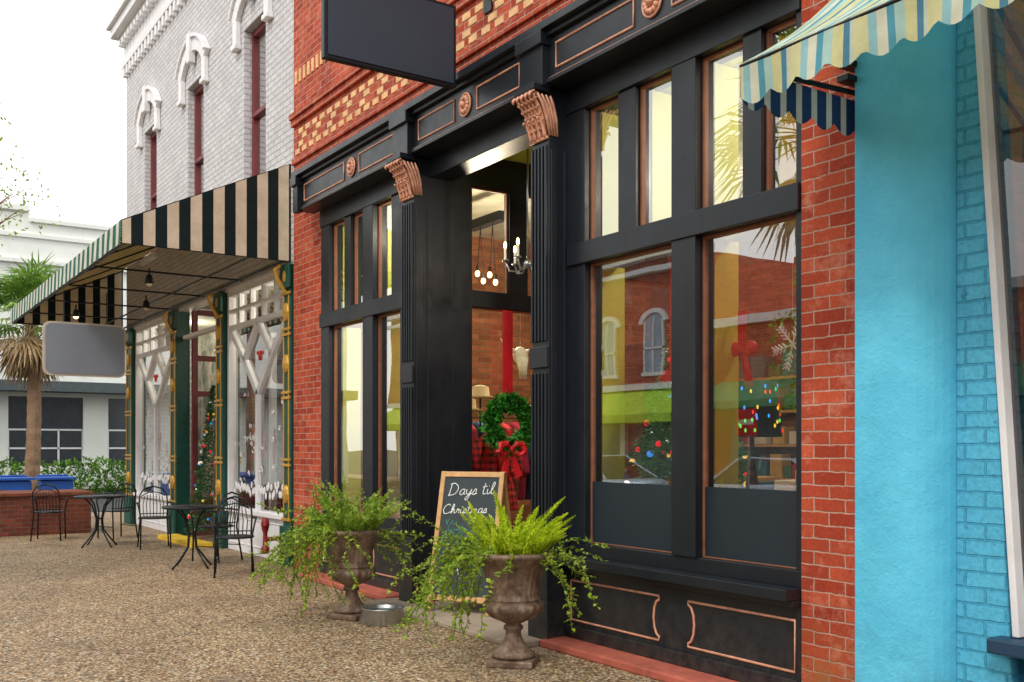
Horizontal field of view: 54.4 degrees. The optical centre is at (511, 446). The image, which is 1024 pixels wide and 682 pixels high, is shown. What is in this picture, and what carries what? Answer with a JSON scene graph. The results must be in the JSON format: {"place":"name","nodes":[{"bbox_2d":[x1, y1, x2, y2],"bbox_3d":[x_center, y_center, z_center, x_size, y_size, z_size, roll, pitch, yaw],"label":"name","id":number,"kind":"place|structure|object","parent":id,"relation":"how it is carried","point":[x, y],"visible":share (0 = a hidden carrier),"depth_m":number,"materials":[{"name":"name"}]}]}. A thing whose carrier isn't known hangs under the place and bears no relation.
{"place":"outdoors","nodes":[
{"label":"outdoors","id":0,"kind":"place"},
{"bbox_2d":[0,0,126,226],"label":"sky","id":1,"kind":"structure","parent":0,"point":[51,51],"materials":[{"name":"white"}]},
{"bbox_2d":[90,488,125,512],"bbox_3d":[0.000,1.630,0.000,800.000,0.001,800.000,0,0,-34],"label":"ground","id":2,"kind":"structure","parent":0,"point":[101,502],"depth_m":29.67,"materials":[{"name":"concrete"}]},
{"bbox_2d":[0,248,85,489],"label":"palm tree","id":3,"kind":"object","parent":2,"relation":"on","point":[22,357],"visible":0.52,"depth_m":26.64,"materials":[{"name":"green plant"}]},
{"bbox_2d":[0,456,125,493],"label":"hedge","id":4,"kind":"object","parent":2,"relation":"on","point":[14,467],"visible":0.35,"depth_m":34.08,"materials":[{"name":"green plant"}]},
{"bbox_2d":[0,202,126,488],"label":"walls","id":5,"kind":"structure","parent":2,"relation":"on","point":[66,242],"depth_m":35.02,"materials":[{"name":"white paint"}]},
{"bbox_2d":[0,379,125,394],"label":"canopy","id":6,"kind":"object","parent":5,"relation":"attached to","point":[90,388],"visible":0.33,"depth_m":34.48,"materials":[{"name":"grey metal"}]},
{"bbox_2d":[8,396,125,465],"bbox_3d":[-15.000,-0.515,35.833,5.650,2.470,0.001,0,0,-34],"label":"window glass","id":7,"kind":"object","parent":5,"relation":"in","point":[61,412],"visible":0.5,"depth_m":35.21,"materials":[{"name":"grey glass"}]},
{"bbox_2d":[8,428,125,467],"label":"window muntins","id":8,"kind":"object","parent":5,"relation":"attached to","point":[57,447],"depth_m":35.12,"materials":[{"name":"white wood"}]},
{"bbox_2d":[198,319,247,496],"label":"display backdrop","id":9,"kind":"structure","parent":0,"point":[206,370],"depth_m":19.36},
{"bbox_2d":[0,512,661,681],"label":"sidewalk","id":10,"kind":"structure","parent":0,"point":[125,609],"depth_m":8.13,"materials":[{"name":"beige gravel"}]},
{"bbox_2d":[0,103,60,255],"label":"street tree","id":11,"kind":"object","parent":10,"relation":"on","point":[11,194],"visible":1,"depth_m":20.55,"materials":[{"name":"green plant"}]},
{"bbox_2d":[0,495,90,536],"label":"brickwork","id":12,"kind":"object","parent":10,"relation":"on","point":[16,514],"visible":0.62,"depth_m":16.98,"materials":[{"name":"brick"}]},
{"bbox_2d":[0,489,93,496],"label":"coping","id":13,"kind":"object","parent":12,"relation":"on","point":[28,493],"visible":1,"depth_m":17.16,"materials":[{"name":"brick"}]},
{"bbox_2d":[0,475,34,490],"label":"blue planter box","id":14,"kind":"object","parent":13,"relation":"on","point":[15,482],"visible":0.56,"depth_m":19.91,"materials":[{"name":"blue plastic"}]},
{"bbox_2d":[34,474,76,489],"bbox_3d":[-9.434,1.086,20.560,0.700,1.008,0.726,0,0,-34],"label":"trash bin","id":15,"kind":"object","parent":13,"relation":"on","point":[63,481],"visible":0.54,"depth_m":20.33,"materials":[{"name":"blue plastic"}]},
{"bbox_2d":[30,484,67,541],"bbox_3d":[-7.463,1.043,16.040,0.523,0.918,0.517,0,0,-14],"label":"cafe chair","id":16,"kind":"object","parent":10,"relation":"on","point":[52,510],"visible":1,"depth_m":15.88,"materials":[{"name":"black metal"}]},
{"bbox_2d":[73,495,124,547],"bbox_3d":[-6.211,1.121,14.987,0.726,0.772,0.726,0,0,33],"label":"cafe table","id":17,"kind":"object","parent":10,"relation":"on","point":[91,497],"visible":1,"depth_m":14.93,"materials":[{"name":"black metal"}]},
{"bbox_2d":[96,483,137,539],"bbox_3d":[-6.475,1.043,16.344,0.517,0.918,0.523,0,0,36],"label":"cafe chair","id":18,"kind":"object","parent":10,"relation":"on","point":[118,509],"visible":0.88,"depth_m":16.29,"materials":[{"name":"black metal"}]},
{"bbox_2d":[136,486,173,549],"bbox_3d":[-5.309,1.043,14.784,0.523,0.918,0.517,0,0,-24],"label":"cafe chair","id":19,"kind":"object","parent":10,"relation":"on","point":[166,517],"visible":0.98,"depth_m":14.89,"materials":[{"name":"black metal"}]},
{"bbox_2d":[157,534,212,547],"bbox_3d":[-5.155,1.470,15.638,0.320,0.060,1.900,0,0,-34],"label":"yellow threshold","id":20,"kind":"object","parent":10,"relation":"on","point":[179,539],"visible":0.86,"depth_m":15.47,"materials":[{"name":"paint"}]},
{"bbox_2d":[161,504,222,569],"bbox_3d":[-3.980,1.121,12.390,0.726,0.772,0.726,0,0,33],"label":"cafe table","id":21,"kind":"object","parent":10,"relation":"on","point":[203,507],"visible":0.97,"depth_m":12.31,"materials":[{"name":"black metal"}]},
{"bbox_2d":[127,0,293,520],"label":"painted brick walls","id":22,"kind":"structure","parent":10,"relation":"on","point":[228,123],"depth_m":15.90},
{"bbox_2d":[10,164,290,328],"bbox_3d":[-6.153,-2.951,15.713,2.052,1.234,9.020,0,0,-34],"label":"striped awning","id":23,"kind":"object","parent":22,"relation":"attached to","point":[249,218],"visible":0.94,"depth_m":12.41,"materials":[{"name":"black fabric"}]},
{"bbox_2d":[72,305,79,318],"bbox_3d":[-7.177,-2.223,16.386,0.117,0.235,0.120,0,0,-34],"label":"awning spotlight","id":24,"kind":"object","parent":23,"relation":"attached to","point":[75,315],"visible":1,"depth_m":16.36,"materials":[{"name":"black metal"}]},
{"bbox_2d":[42,290,125,377],"bbox_3d":[-6.430,-1.700,14.990,1.160,1.280,0.070,0,0,-34],"label":"hanging shop sign","id":25,"kind":"object","parent":23,"relation":"hanging from","point":[82,349],"visible":1,"depth_m":14.95,"materials":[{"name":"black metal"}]},
{"bbox_2d":[142,295,149,309],"bbox_3d":[-5.647,-2.223,15.367,0.117,0.235,0.120,0,0,-34],"label":"awning spotlight","id":26,"kind":"object","parent":23,"relation":"attached to","point":[146,305],"visible":1,"depth_m":15.33,"materials":[{"name":"black metal"}]},
{"bbox_2d":[144,268,153,285],"bbox_3d":[-4.763,-2.223,13.069,0.117,0.235,0.120,0,0,-34],"label":"awning spotlight","id":27,"kind":"object","parent":23,"relation":"attached to","point":[149,281],"visible":1,"depth_m":13.04,"materials":[{"name":"black metal"}]},
{"bbox_2d":[106,0,272,265],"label":"cornice and hoods","id":28,"kind":"structure","parent":22,"relation":"attached to","point":[134,28],"depth_m":17.82,"materials":[{"name":"white paint"}]},
{"bbox_2d":[151,21,265,252],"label":"sash frames","id":29,"kind":"structure","parent":22,"relation":"attached to","point":[256,33],"depth_m":14.05,"materials":[{"name":"red wood"}]},
{"bbox_2d":[154,29,265,251],"bbox_3d":[-4.949,-4.675,16.048,0.001,2.350,6.410,0,0,-34],"label":"sash glass","id":30,"kind":"object","parent":29,"relation":"in","point":[261,101],"visible":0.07,"depth_m":13.96,"materials":[{"name":"grey glass"}]},
{"bbox_2d":[190,284,282,335],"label":"shop ceiling","id":31,"kind":"structure","parent":22,"relation":"attached to","point":[204,322],"depth_m":17.14,"materials":[{"name":"paint"}]},
{"bbox_2d":[133,262,293,560],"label":"white storefront windows","id":32,"kind":"structure","parent":10,"relation":"on","point":[272,341],"depth_m":14.67,"materials":[{"name":"white wood"}]},
{"bbox_2d":[140,324,169,496],"bbox_3d":[-5.040,-0.685,16.077,0.001,3.130,7.900,0,0,-34],"label":"storefront glass","id":33,"kind":"object","parent":32,"relation":"attached to","point":[146,454],"visible":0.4,"depth_m":18.41,"materials":[{"name":"glass"}]},
{"bbox_2d":[124,263,293,565],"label":"green pilasters","id":34,"kind":"object","parent":32,"relation":"attached to","point":[180,324],"visible":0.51,"depth_m":16.76,"materials":[{"name":"paint"}]},
{"bbox_2d":[125,264,290,521],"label":"gold ornaments","id":35,"kind":"object","parent":34,"relation":"attached to","point":[286,369],"visible":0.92,"depth_m":14.75,"materials":[{"name":"paint"}]},
{"bbox_2d":[140,393,282,499],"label":"white window decorations","id":36,"kind":"object","parent":32,"relation":"attached to","point":[262,490],"depth_m":14.17},
{"bbox_2d":[154,350,275,463],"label":"red window decorations","id":37,"kind":"object","parent":32,"relation":"attached to","point":[264,434],"depth_m":13.85},
{"bbox_2d":[261,518,279,553],"bbox_3d":[-3.026,1.125,12.642,0.335,0.450,0.156,0,0,-34],"label":"fire hose valve","id":38,"kind":"object","parent":32,"relation":"attached to","point":[265,524],"visible":0.9,"depth_m":12.57,"materials":[{"name":"red metal"}]},
{"bbox_2d":[184,385,243,533],"bbox_3d":[-4.837,0.230,16.235,1.018,2.500,1.038,0,0,-34],"label":"christmas tree","id":39,"kind":"object","parent":10,"relation":"on","point":[210,415],"visible":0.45,"depth_m":16.11,"materials":[{"name":"green plant"}]},
{"bbox_2d":[190,491,242,562],"bbox_3d":[-3.892,1.043,13.143,0.517,0.918,0.523,0,0,26],"label":"cafe chair","id":40,"kind":"object","parent":10,"relation":"on","point":[214,525],"visible":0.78,"depth_m":13.05,"materials":[{"name":"black metal"}]},
{"bbox_2d":[210,496,256,577],"bbox_3d":[-3.251,1.043,11.647,0.523,0.918,0.517,0,0,-14],"label":"cafe chair","id":41,"kind":"object","parent":10,"relation":"on","point":[236,536],"visible":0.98,"depth_m":11.78,"materials":[{"name":"black metal"}]},
{"bbox_2d":[191,310,282,535],"bbox_3d":[-4.526,-0.405,17.363,2.090,3.810,0.080,0,0,-34],"label":"entry return frame","id":42,"kind":"object","parent":10,"relation":"on","point":[195,359],"visible":0.27,"depth_m":16.85,"materials":[{"name":"wood"}]},
{"bbox_2d":[325,528,382,620],"bbox_3d":[-1.411,1.110,8.755,0.556,0.780,0.556,0,0,27],"label":"urn planter","id":43,"kind":"object","parent":10,"relation":"on","point":[360,568],"visible":0.81,"depth_m":8.61,"materials":[{"name":"brown stone"}]},
{"bbox_2d":[244,471,425,617],"bbox_3d":[-1.592,0.860,8.819,1.609,1.281,1.560,0,0,-34],"label":"potted shrub and ivy","id":44,"kind":"object","parent":43,"relation":"in","point":[338,517],"visible":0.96,"depth_m":8.59,"materials":[{"name":"green plant"}]},
{"bbox_2d":[358,603,405,626],"bbox_3d":[-1.102,1.431,8.493,0.410,0.138,0.410,0,0,-34],"label":"dog water bowl","id":45,"kind":"object","parent":10,"relation":"on","point":[383,615],"visible":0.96,"depth_m":8.35,"materials":[{"name":"metal"}]},
{"bbox_2d":[240,577,627,680],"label":"fallen leaves","id":46,"kind":"object","parent":10,"relation":"on","point":[401,634],"visible":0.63,"depth_m":8.00,"materials":[{"name":"brown plant"}]},
{"bbox_2d":[367,597,540,646],"bbox_3d":[0.137,1.478,8.954,1.970,0.045,2.500,0,0,-34],"label":"entry apron","id":47,"kind":"object","parent":10,"relation":"on","point":[494,631],"visible":0.23,"depth_m":8.34,"materials":[{"name":"beige concrete"}]},
{"bbox_2d":[477,549,553,669],"bbox_3d":[0.009,1.110,6.878,0.556,0.780,0.556,0,0,11],"label":"urn planter","id":48,"kind":"object","parent":10,"relation":"on","point":[515,602],"visible":0.84,"depth_m":6.72,"materials":[{"name":"brown stone"}]},
{"bbox_2d":[382,490,608,647],"bbox_3d":[-0.120,0.831,6.901,1.631,1.103,1.433,0,0,-34],"label":"potted fern and ivy","id":49,"kind":"object","parent":48,"relation":"in","point":[522,539],"visible":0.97,"depth_m":6.72,"materials":[{"name":"green plant"}]},
{"bbox_2d":[300,572,738,681],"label":"red step","id":50,"kind":"object","parent":10,"relation":"on","point":[662,671],"visible":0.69,"depth_m":6.88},
{"bbox_2d":[290,0,800,681],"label":"black storefront frame","id":51,"kind":"object","parent":10,"relation":"on","point":[434,298],"visible":0.76,"depth_m":7.51,"materials":[{"name":"paint"}]},
{"bbox_2d":[393,93,546,194],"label":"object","id":52,"kind":"object","parent":51,"relation":"attached to","point":[523,100],"visible":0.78,"depth_m":7.54,"materials":[{"name":"brown wood"}]},
{"bbox_2d":[384,89,557,201],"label":"acanthus capitals","id":53,"kind":"object","parent":51,"relation":"attached to","point":[532,112],"visible":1,"depth_m":7.58,"materials":[{"name":"brown wood"}]},
{"bbox_2d":[476,310,530,477],"bbox_3d":[-0.022,-0.515,9.752,0.710,1.650,0.210,0,0,-34],"label":"christmas wreath","id":54,"kind":"object","parent":51,"relation":"hanging from","point":[519,440],"visible":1,"depth_m":9.75,"materials":[{"name":"green plant"}]},
{"bbox_2d":[347,0,661,176],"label":"copper rosettes","id":55,"kind":"object","parent":51,"relation":"attached to","point":[650,9],"visible":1,"depth_m":8.39,"materials":[{"name":"metal"}]},
{"bbox_2d":[505,146,532,163],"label":"recess soffit","id":56,"kind":"structure","parent":51,"relation":"attached to","point":[521,156],"depth_m":9.78,"materials":[{"name":"yellow paint"}]},
{"bbox_2d":[501,148,530,273],"bbox_3d":[0.139,-2.192,8.834,0.413,1.297,0.470,0,0,-34],"label":"chandelier","id":57,"kind":"object","parent":56,"relation":"hanging from","point":[527,263],"visible":0.58,"depth_m":8.82,"materials":[{"name":"metal"}]},
{"bbox_2d":[304,0,795,673],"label":"copper mouldings","id":58,"kind":"object","parent":51,"relation":"attached to","point":[580,580],"visible":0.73,"depth_m":7.06,"materials":[{"name":"metal"}]},
{"bbox_2d":[334,17,795,568],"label":"glazing beads","id":59,"kind":"object","parent":51,"relation":"attached to","point":[642,133],"visible":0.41,"depth_m":7.30,"materials":[{"name":"brown wood"}]},
{"bbox_2d":[342,34,795,514],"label":"window jambs","id":60,"kind":"structure","parent":51,"relation":"attached to","point":[725,315],"depth_m":7.42,"materials":[{"name":"yellow paint"}]},
{"bbox_2d":[660,257,670,383],"bbox_3d":[1.148,-0.790,7.067,0.057,1.120,0.273,0,0,-34],"label":"red ribbon bow","id":61,"kind":"object","parent":60,"relation":"attached to","point":[665,377],"visible":0.27,"depth_m":7.09,"materials":[{"name":"red fabric"}]},
{"bbox_2d":[731,310,757,388],"bbox_3d":[1.525,-0.640,6.597,0.057,0.520,0.273,0,0,-34],"label":"red ribbon bow","id":62,"kind":"object","parent":60,"relation":"attached to","point":[743,347],"visible":0.98,"depth_m":6.57,"materials":[{"name":"red fabric"}]},
{"bbox_2d":[771,321,795,371],"bbox_3d":[1.730,-0.907,6.132,0.012,0.886,0.336,0,0,-34],"label":"snowflake decoration","id":63,"kind":"object","parent":60,"relation":"attached to","point":[792,345],"visible":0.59,"depth_m":6.17},
{"bbox_2d":[593,482,795,566],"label":"window film panels","id":64,"kind":"object","parent":51,"relation":"attached to","point":[753,525],"visible":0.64,"depth_m":6.38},
{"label":"display platforms","id":65,"kind":"object","parent":51,"relation":"attached to","visible":0},
{"bbox_2d":[624,311,755,488],"bbox_3d":[1.333,-0.106,7.530,1.385,2.272,1.417,0,0,-34],"label":"christmas tree","id":66,"kind":"object","parent":65,"relation":"on","point":[660,416],"visible":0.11,"depth_m":7.45,"materials":[{"name":"green plant"}]},
{"bbox_2d":[738,380,782,488],"bbox_3d":[1.700,0.285,7.052,0.423,1.490,0.422,0,0,-34],"label":"string light lampshade","id":67,"kind":"object","parent":65,"relation":"on","point":[759,414],"visible":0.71,"depth_m":6.89,"materials":[{"name":"multicoloured"}]},
{"bbox_2d":[289,0,854,681],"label":"brick walls","id":68,"kind":"structure","parent":10,"relation":"on","point":[827,404],"depth_m":5.70,"materials":[{"name":"red brick"}]},
{"bbox_2d":[321,0,492,89],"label":"hanging sign","id":69,"kind":"object","parent":68,"relation":"attached to","point":[414,40],"visible":1,"depth_m":8.05,"materials":[{"name":"black metal"}]},
{"bbox_2d":[295,0,532,155],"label":"cream brick pattern","id":70,"kind":"object","parent":68,"relation":"attached to","point":[485,29],"visible":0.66,"depth_m":10.51},
{"bbox_2d":[472,63,795,265],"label":"ceiling","id":71,"kind":"structure","parent":68,"relation":"attached to","point":[769,244],"depth_m":13.35,"materials":[{"name":"paint"}]},
{"bbox_2d":[472,210,503,284],"bbox_3d":[-0.289,-2.212,11.259,0.213,0.776,0.700,0,0,-34],"label":"pendant light cluster","id":72,"kind":"object","parent":71,"relation":"hanging from","point":[492,219],"visible":0.65,"depth_m":11.23,"materials":[{"name":"black metal"}]},
{"bbox_2d":[500,338,528,378],"bbox_3d":[0.100,-1.790,10.592,0.506,2.140,0.158,0,0,-34],"label":"cow skull ornament","id":73,"kind":"object","parent":71,"relation":"hanging from","point":[520,355],"visible":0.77,"depth_m":10.54,"materials":[{"name":"beige paint"}]},
{"bbox_2d":[739,0,1013,135],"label":"scalloped awning","id":74,"kind":"object","parent":68,"relation":"attached to","point":[842,34],"visible":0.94,"depth_m":4.66,"materials":[{"name":"multicoloured fabric"}]},
{"bbox_2d":[855,21,956,681],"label":"stucco pillar","id":75,"kind":"structure","parent":10,"relation":"on","point":[905,360],"depth_m":5.08,"materials":[{"name":"blue paint"}]},
{"bbox_2d":[957,8,1023,681],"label":"painted brick wall","id":76,"kind":"structure","parent":10,"relation":"on","point":[983,604],"depth_m":5.01,"materials":[{"name":"blue brick"}]},
{"bbox_2d":[973,4,1023,637],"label":"window frame","id":77,"kind":"object","parent":76,"relation":"attached to","point":[1000,308],"visible":1,"depth_m":4.89,"materials":[{"name":"white wood"}]},
{"bbox_2d":[987,635,1023,658],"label":"window sill","id":78,"kind":"structure","parent":76,"relation":"attached to","point":[1009,646],"depth_m":4.75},
{"bbox_3d":[0.585,-0.715,9.120,1.040,3.630,2.035,0,0,-34],"label":"entry","id":79,"kind":"object","parent":10,"relation":"on","visible":0},
{"bbox_2d":[427,471,511,615],"bbox_3d":[-0.346,0.839,8.935,0.640,1.235,0.602,0,0,26],"label":"chalkboard sign","id":80,"kind":"object","parent":79,"relation":"on","point":[457,490],"visible":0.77,"depth_m":8.86,"materials":[{"name":"brown wood"}]},
{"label":"interior floor","id":81,"kind":"structure","parent":10,"relation":"on","visible":0},
{"bbox_2d":[472,385,494,466],"bbox_3d":[-0.397,0.390,10.282,0.360,2.080,0.816,0,0,15],"label":"hat display","id":82,"kind":"object","parent":81,"relation":"on","point":[479,392],"visible":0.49,"depth_m":10.42,"materials":[{"name":"wicker"}]},
{"bbox_2d":[472,419,522,510],"bbox_3d":[-0.157,0.432,10.377,0.525,1.755,0.487,0,0,5],"label":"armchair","id":83,"kind":"object","parent":81,"relation":"on","point":[491,461],"visible":0.19,"depth_m":10.27,"materials":[{"name":"red fabric"}]},
{"bbox_2d":[353,0,1023,527],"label":"interior brick walls","id":84,"kind":"structure","parent":81,"relation":"on","point":[767,296],"depth_m":13.96,"materials":[{"name":"red brick"}]},
{"bbox_2d":[738,350,795,479],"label":"wall shelves","id":85,"kind":"object","parent":84,"relation":"attached to","point":[776,466],"depth_m":14.77,"materials":[{"name":"brown wood"}]},
{"bbox_2d":[738,471,795,490],"bbox_3d":[2.728,0.825,9.554,1.000,1.210,2.400,0,0,-34],"label":"display table","id":86,"kind":"object","parent":81,"relation":"on","point":[768,482],"visible":0.03,"depth_m":9.52,"materials":[{"name":"brown wood"}]},
{"bbox_2d":[472,417,530,499],"bbox_3d":[-0.108,0.550,11.260,1.630,1.760,0.588,0,0,-34],"label":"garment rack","id":87,"kind":"object","parent":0,"point":[523,489],"visible":0.12,"depth_m":11.16,"materials":[{"name":"red fabric"}]},
{"bbox_2d":[625,365,650,481],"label":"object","id":88,"kind":"structure","parent":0,"point":[638,374],"depth_m":9.09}
]}

